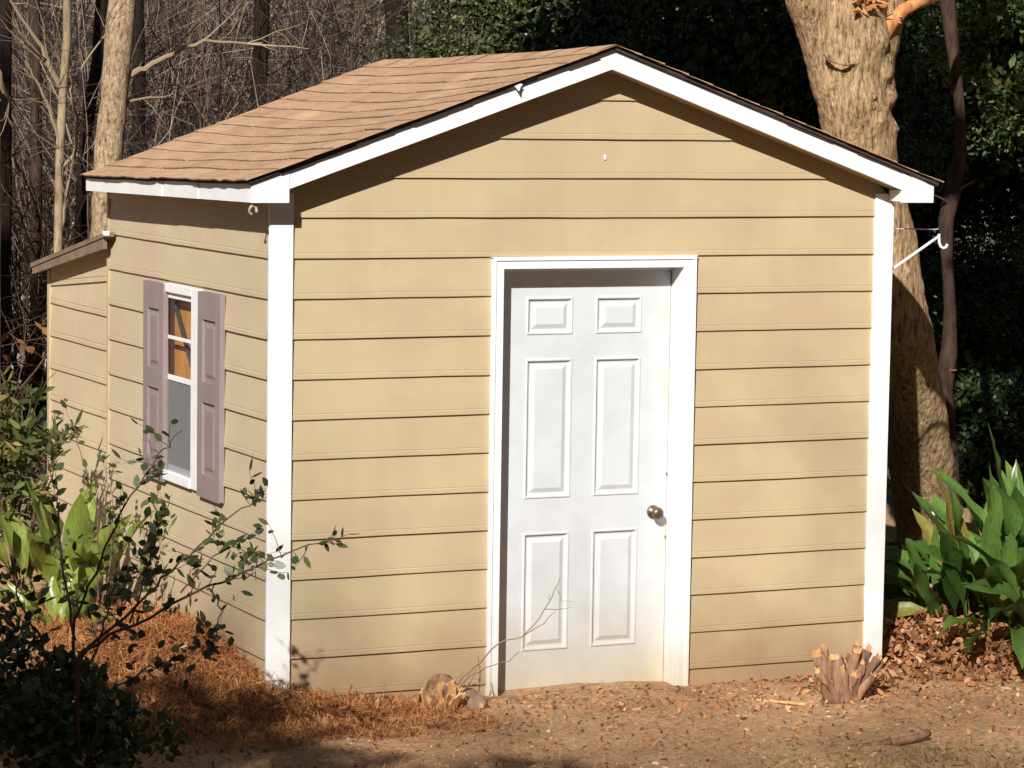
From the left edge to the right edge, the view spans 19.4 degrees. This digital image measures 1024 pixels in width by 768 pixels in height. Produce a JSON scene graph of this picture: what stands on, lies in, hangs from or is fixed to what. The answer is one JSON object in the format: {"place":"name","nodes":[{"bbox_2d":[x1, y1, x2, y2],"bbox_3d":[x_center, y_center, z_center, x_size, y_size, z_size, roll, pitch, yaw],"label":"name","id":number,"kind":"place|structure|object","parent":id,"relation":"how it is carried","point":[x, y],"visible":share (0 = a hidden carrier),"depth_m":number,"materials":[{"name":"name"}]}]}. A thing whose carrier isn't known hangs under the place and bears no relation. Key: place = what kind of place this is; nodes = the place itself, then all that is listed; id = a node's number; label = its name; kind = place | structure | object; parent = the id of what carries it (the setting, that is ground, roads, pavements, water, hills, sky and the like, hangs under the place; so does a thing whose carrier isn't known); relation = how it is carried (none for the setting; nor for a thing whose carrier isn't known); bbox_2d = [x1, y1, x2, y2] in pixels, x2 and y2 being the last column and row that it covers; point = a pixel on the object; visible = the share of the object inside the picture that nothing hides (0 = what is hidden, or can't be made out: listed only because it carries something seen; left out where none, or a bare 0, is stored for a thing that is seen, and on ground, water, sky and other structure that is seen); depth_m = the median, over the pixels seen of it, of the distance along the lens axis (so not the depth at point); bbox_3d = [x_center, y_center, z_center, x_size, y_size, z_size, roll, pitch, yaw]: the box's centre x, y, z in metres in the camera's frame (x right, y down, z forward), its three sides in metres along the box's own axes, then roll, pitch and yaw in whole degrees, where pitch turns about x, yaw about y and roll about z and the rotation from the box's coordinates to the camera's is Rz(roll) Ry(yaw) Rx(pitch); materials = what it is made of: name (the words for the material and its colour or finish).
{"place":"outdoors","nodes":[
{"label":"outdoors","id":0,"kind":"place"},
{"bbox_2d":[0,0,1023,767],"bbox_3d":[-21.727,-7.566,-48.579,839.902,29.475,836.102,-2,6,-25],"label":"ground","id":1,"kind":"structure","parent":0,"point":[618,752],"depth_m":13.95,"materials":[{"name":"brown soil"}]},
{"bbox_2d":[0,321,46,536],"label":"bare shrub","id":2,"kind":"object","parent":1,"relation":"on","point":[30,500],"visible":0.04,"depth_m":18.16,"materials":[{"name":"plant"}]},
{"bbox_2d":[1,313,46,393],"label":"beech sapling","id":3,"kind":"object","parent":1,"relation":"on","point":[4,337],"visible":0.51,"depth_m":18.68,"materials":[{"name":"orange plant"}]},
{"bbox_2d":[0,365,82,589],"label":"olive shrub","id":4,"kind":"object","parent":1,"relation":"on","point":[13,453],"visible":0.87,"depth_m":15.74,"materials":[{"name":"green plant"}]},
{"bbox_2d":[12,0,78,417],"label":"dark tree","id":5,"kind":"object","parent":1,"relation":"on","point":[33,13],"visible":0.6,"depth_m":24.69,"materials":[{"name":"brown plant"}]},
{"bbox_2d":[0,70,90,537],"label":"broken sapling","id":6,"kind":"object","parent":1,"relation":"on","point":[5,93],"visible":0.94,"depth_m":18.51,"materials":[{"name":"brown plant"}]},
{"bbox_2d":[0,0,93,440],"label":"dark tree","id":7,"kind":"object","parent":1,"relation":"on","point":[6,140],"visible":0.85,"depth_m":22.52,"materials":[{"name":"brown plant"}]},
{"bbox_2d":[1,181,104,519],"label":"bare shrub","id":8,"kind":"object","parent":1,"relation":"on","point":[16,392],"visible":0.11,"depth_m":19.77,"materials":[{"name":"brown plant"}]},
{"bbox_2d":[0,558,119,628],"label":"broadleaf plant","id":9,"kind":"object","parent":1,"relation":"on","point":[54,607],"visible":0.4,"depth_m":15.17,"materials":[{"name":"green plant"}]},
{"bbox_2d":[30,231,113,593],"bbox_3d":[-1.023,0.241,17.534,3.279,2.349,1.470,-2,6,-25],"label":"lean to shed","id":10,"kind":"object","parent":1,"relation":"on","point":[76,310],"visible":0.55,"depth_m":16.89,"materials":[{"name":"beige paint"}]},
{"bbox_2d":[0,0,149,252],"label":"young tree","id":11,"kind":"object","parent":1,"relation":"on","point":[61,83],"visible":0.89,"depth_m":19.83,"materials":[{"name":"brown plant"}]},
{"bbox_2d":[0,481,154,605],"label":"broadleaf plant","id":12,"kind":"object","parent":1,"relation":"on","point":[20,540],"visible":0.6,"depth_m":15.56,"materials":[{"name":"green plant"}]},
{"bbox_2d":[50,398,177,636],"bbox_3d":[-2.062,0.665,14.726,0.674,1.154,0.789,-2,6,-25],"label":"red stemmed shrub","id":13,"kind":"object","parent":1,"relation":"on","point":[72,429],"visible":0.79,"depth_m":14.69,"materials":[{"name":"green plant"}]},
{"bbox_2d":[11,90,273,489],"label":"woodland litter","id":14,"kind":"object","parent":1,"relation":"on","point":[43,467],"depth_m":26.21,"materials":[{"name":"brown plant"}]},
{"bbox_2d":[73,0,214,244],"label":"dark tree","id":15,"kind":"object","parent":1,"relation":"on","point":[95,72],"visible":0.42,"depth_m":24.33,"materials":[{"name":"brown plant"}]},
{"bbox_2d":[46,0,279,155],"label":"dark tree","id":16,"kind":"object","parent":1,"relation":"on","point":[138,28],"visible":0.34,"depth_m":26.02,"materials":[{"name":"brown plant"}]},
{"bbox_2d":[0,418,357,767],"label":"holly shrub","id":17,"kind":"object","parent":1,"relation":"on","point":[43,719],"visible":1,"depth_m":12.13,"materials":[{"name":"green plant"}]},
{"bbox_2d":[2,7,385,382],"bbox_3d":[-1.535,-0.883,23.439,4.663,5.640,7.460,4,6,33],"label":"bare shrub","id":18,"kind":"object","parent":1,"relation":"on","point":[238,95],"visible":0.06,"depth_m":24.59,"materials":[{"name":"brown plant"}]},
{"bbox_2d":[90,0,314,237],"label":"pine tree","id":19,"kind":"object","parent":1,"relation":"on","point":[118,48],"visible":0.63,"depth_m":21.79,"materials":[{"name":"brown plant"}]},
{"bbox_2d":[11,0,493,368],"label":"bare shrub","id":20,"kind":"object","parent":1,"relation":"on","point":[206,81],"visible":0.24,"depth_m":23.93,"materials":[{"name":"brown plant"}]},
{"bbox_2d":[27,3,507,148],"bbox_3d":[-0.625,-1.758,26.305,7.429,6.105,7.102,-2,6,-25],"label":"bare shrub","id":21,"kind":"object","parent":1,"relation":"on","point":[131,84],"visible":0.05,"depth_m":25.65,"materials":[{"name":"brown plant"}]},
{"bbox_2d":[162,0,440,127],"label":"dark tree","id":22,"kind":"object","parent":1,"relation":"on","point":[260,21],"visible":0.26,"depth_m":27.52,"materials":[{"name":"brown plant"}]},
{"bbox_2d":[289,0,459,70],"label":"dark tree","id":23,"kind":"object","parent":1,"relation":"on","point":[435,14],"visible":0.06,"depth_m":29.39,"materials":[{"name":"brown plant"}]},
{"bbox_2d":[323,0,501,61],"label":"evergreen shrub","id":24,"kind":"object","parent":1,"relation":"on","point":[379,4],"visible":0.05,"depth_m":30.22,"materials":[{"name":"green plant"}]},
{"bbox_2d":[364,0,486,58],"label":"dark tree","id":25,"kind":"object","parent":1,"relation":"on","point":[391,21],"visible":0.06,"depth_m":29.10,"materials":[{"name":"brown plant"}]},
{"bbox_2d":[353,0,582,68],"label":"evergreen shrub","id":26,"kind":"object","parent":1,"relation":"on","point":[488,18],"visible":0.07,"depth_m":26.10,"materials":[{"name":"green plant"}]},
{"bbox_2d":[463,688,488,709],"bbox_3d":[-0.220,1.532,14.340,0.216,0.149,0.165,-2,6,-25],"label":"stone","id":27,"kind":"object","parent":1,"relation":"on","point":[475,698],"visible":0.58,"depth_m":14.30,"materials":[{"name":"beige stone"}]},
{"bbox_2d":[413,579,571,713],"bbox_3d":[-0.067,1.264,14.140,0.779,0.776,0.330,3,6,19],"label":"torn stump","id":28,"kind":"object","parent":1,"relation":"on","point":[443,689],"visible":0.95,"depth_m":14.18,"materials":[{"name":"beige wood"}]},
{"bbox_2d":[1,0,1013,427],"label":"thicket","id":29,"kind":"object","parent":1,"relation":"on","point":[177,14],"visible":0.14,"depth_m":29.55,"materials":[{"name":"brown plant"}]},
{"bbox_2d":[80,44,943,699],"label":"garden shed","id":30,"kind":"structure","parent":1,"relation":"on","point":[490,352],"depth_m":14.81,"materials":[{"name":"beige paint"}]},
{"bbox_2d":[169,298,190,379],"bbox_3d":[-1.722,-0.290,15.423,0.012,0.550,0.850,-2,6,-25],"label":"timber sheet","id":31,"kind":"object","parent":30,"relation":"in","point":[179,365],"visible":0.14,"depth_m":15.38,"materials":[{"name":"orange wood"}]},
{"bbox_2d":[171,298,190,368],"bbox_3d":[-1.682,-0.276,15.287,0.021,0.526,0.488,-2,6,-25],"label":"broom handle","id":32,"kind":"object","parent":30,"relation":"in","point":[181,325],"visible":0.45,"depth_m":15.28,"materials":[{"name":"brown wood"}]},
{"bbox_2d":[163,282,202,490],"bbox_3d":[-1.670,0.008,15.154,0.042,1.010,0.563,-2,6,-25],"label":"window","id":33,"kind":"structure","parent":30,"relation":"in","point":[181,398],"depth_m":15.13,"materials":[{"name":"white paint"}]},
{"bbox_2d":[248,205,257,214],"bbox_3d":[-1.190,-0.799,13.774,0.048,0.052,0.022,-2,6,-25],"label":"hook","id":34,"kind":"object","parent":30,"relation":"attached to","point":[251,207],"visible":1,"depth_m":13.77,"materials":[{"name":"white metal"}]},
{"bbox_2d":[498,270,670,690],"bbox_3d":[0.352,0.515,14.871,0.955,2.155,0.113,-2,6,-25],"label":"door","id":35,"kind":"structure","parent":30,"relation":"in","point":[585,381],"depth_m":14.89,"materials":[{"name":"white paint"}]},
{"bbox_2d":[892,228,948,270],"bbox_3d":[2.101,-0.691,15.494,0.335,0.228,0.028,-1,6,-18],"label":"hanging bracket","id":36,"kind":"object","parent":30,"relation":"attached to","point":[920,249],"visible":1,"depth_m":15.49,"materials":[{"name":"white metal"}]},
{"bbox_2d":[0,594,1023,767],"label":"pine straw","id":37,"kind":"object","parent":1,"relation":"on","point":[156,622],"visible":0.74,"depth_m":13.91,"materials":[{"name":"brown plant"}]},
{"bbox_2d":[506,697,518,702],"bbox_3d":[0.004,1.543,14.479,0.072,0.061,0.060,0,5,-7],"label":"stone","id":38,"kind":"object","parent":1,"relation":"on","point":[514,699],"visible":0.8,"depth_m":14.46,"materials":[{"name":"brown stone"}]},
{"bbox_2d":[1,593,1023,744],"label":"leaf litter","id":39,"kind":"object","parent":1,"relation":"on","point":[908,626],"visible":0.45,"depth_m":15.64,"materials":[{"name":"brown plant"}]},
{"bbox_2d":[957,639,1010,649],"bbox_3d":[2.508,1.387,15.927,0.323,0.043,0.031,-1,6,-18],"label":"stick","id":40,"kind":"object","parent":39,"relation":"on","point":[958,648],"visible":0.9,"depth_m":15.94,"materials":[{"name":"brown wood"}]},
{"bbox_2d":[8,657,1023,767],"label":"leaf scraps","id":41,"kind":"object","parent":1,"relation":"on","point":[753,708],"visible":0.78,"depth_m":14.30,"materials":[{"name":"brown plant"}]},
{"bbox_2d":[89,663,1021,767],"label":"pebbles","id":42,"kind":"object","parent":1,"relation":"on","point":[467,754],"visible":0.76,"depth_m":13.86,"materials":[{"name":"brown gravel"}]},
{"bbox_2d":[464,0,775,55],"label":"evergreen tree","id":43,"kind":"object","parent":1,"relation":"on","point":[540,39],"visible":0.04,"depth_m":23.30,"materials":[{"name":"green plant"}]},
{"bbox_2d":[560,0,990,340],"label":"evergreen tree","id":44,"kind":"object","parent":1,"relation":"on","point":[754,58],"visible":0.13,"depth_m":21.95,"materials":[{"name":"green plant"}]},
{"bbox_2d":[752,698,805,704],"bbox_3d":[1.313,1.564,14.739,0.272,0.020,0.024,2,6,16],"label":"stick","id":45,"kind":"object","parent":1,"relation":"on","point":[786,702],"visible":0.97,"depth_m":14.73,"materials":[{"name":"brown wood"}]},
{"bbox_2d":[566,718,1023,767],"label":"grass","id":46,"kind":"structure","parent":1,"relation":"on","point":[934,749],"depth_m":13.44,"materials":[{"name":"brown plant"}]},
{"bbox_2d":[675,0,1016,248],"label":"evergreen tree","id":47,"kind":"object","parent":1,"relation":"on","point":[984,215],"depth_m":29.20,"materials":[{"name":"green plant"}]},
{"bbox_2d":[812,638,887,703],"bbox_3d":[1.673,1.426,14.876,0.426,0.329,0.191,-2,6,-25],"label":"shrub stump","id":48,"kind":"object","parent":1,"relation":"on","point":[853,676],"visible":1,"depth_m":14.80,"materials":[{"name":"brown wood"}]},
{"bbox_2d":[785,0,956,578],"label":"tree","id":49,"kind":"object","parent":1,"relation":"on","point":[849,48],"visible":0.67,"depth_m":16.69,"materials":[{"name":"beige plant"}]},
{"bbox_2d":[749,0,1023,299],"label":"evergreen tree","id":50,"kind":"object","parent":1,"relation":"on","point":[971,213],"visible":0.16,"depth_m":25.51,"materials":[{"name":"green plant"}]},
{"bbox_2d":[850,728,930,746],"bbox_3d":[1.758,1.650,13.851,0.419,0.083,0.082,-1,6,-22],"label":"stick","id":51,"kind":"object","parent":1,"relation":"on","point":[911,738],"visible":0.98,"depth_m":13.84,"materials":[{"name":"brown wood"}]},
{"bbox_2d":[883,464,1023,668],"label":"broadleaf plant","id":52,"kind":"object","parent":1,"relation":"on","point":[958,568],"visible":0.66,"depth_m":16.11,"materials":[{"name":"green plant"}]},
{"bbox_2d":[884,424,1023,583],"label":"broadleaf plant","id":53,"kind":"object","parent":1,"relation":"on","point":[1013,509],"visible":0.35,"depth_m":16.68,"materials":[{"name":"green plant"}]},
{"bbox_2d":[886,364,1023,507],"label":"evergreen shrub","id":54,"kind":"object","parent":1,"relation":"on","point":[981,404],"visible":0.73,"depth_m":21.09,"materials":[{"name":"green plant"}]},
{"bbox_2d":[935,0,974,503],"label":"slender tree","id":55,"kind":"object","parent":1,"relation":"on","point":[947,359],"visible":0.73,"depth_m":17.56,"materials":[{"name":"brown plant"}]},
{"bbox_2d":[888,523,1021,626],"bbox_3d":[2.400,1.048,16.416,0.757,0.618,0.778,-2,6,-25],"label":"broadleaf plant","id":56,"kind":"object","parent":1,"relation":"on","point":[933,600],"visible":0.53,"depth_m":16.30,"materials":[{"name":"green plant"}]},
{"bbox_2d":[907,0,1023,166],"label":"evergreen tree","id":57,"kind":"object","parent":1,"relation":"on","point":[1004,29],"visible":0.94,"depth_m":20.29,"materials":[{"name":"green plant"}]},
{"bbox_2d":[913,1,1023,306],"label":"evergreen tree","id":58,"kind":"object","parent":1,"relation":"on","point":[1005,209],"visible":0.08,"depth_m":26.59,"materials":[{"name":"green plant"}]},
{"bbox_2d":[917,236,1022,381],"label":"evergreen shrub","id":59,"kind":"object","parent":1,"relation":"on","point":[939,274],"visible":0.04,"depth_m":24.81,"materials":[{"name":"green plant"}]},
{"bbox_2d":[920,212,1023,393],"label":"evergreen shrub","id":60,"kind":"object","parent":1,"relation":"on","point":[990,322],"visible":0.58,"depth_m":24.45,"materials":[{"name":"green plant"}]},
{"bbox_2d":[929,534,1023,652],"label":"broadleaf plant","id":61,"kind":"object","parent":1,"relation":"on","point":[1008,587],"visible":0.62,"depth_m":15.90,"materials":[{"name":"green plant"}]}
]}

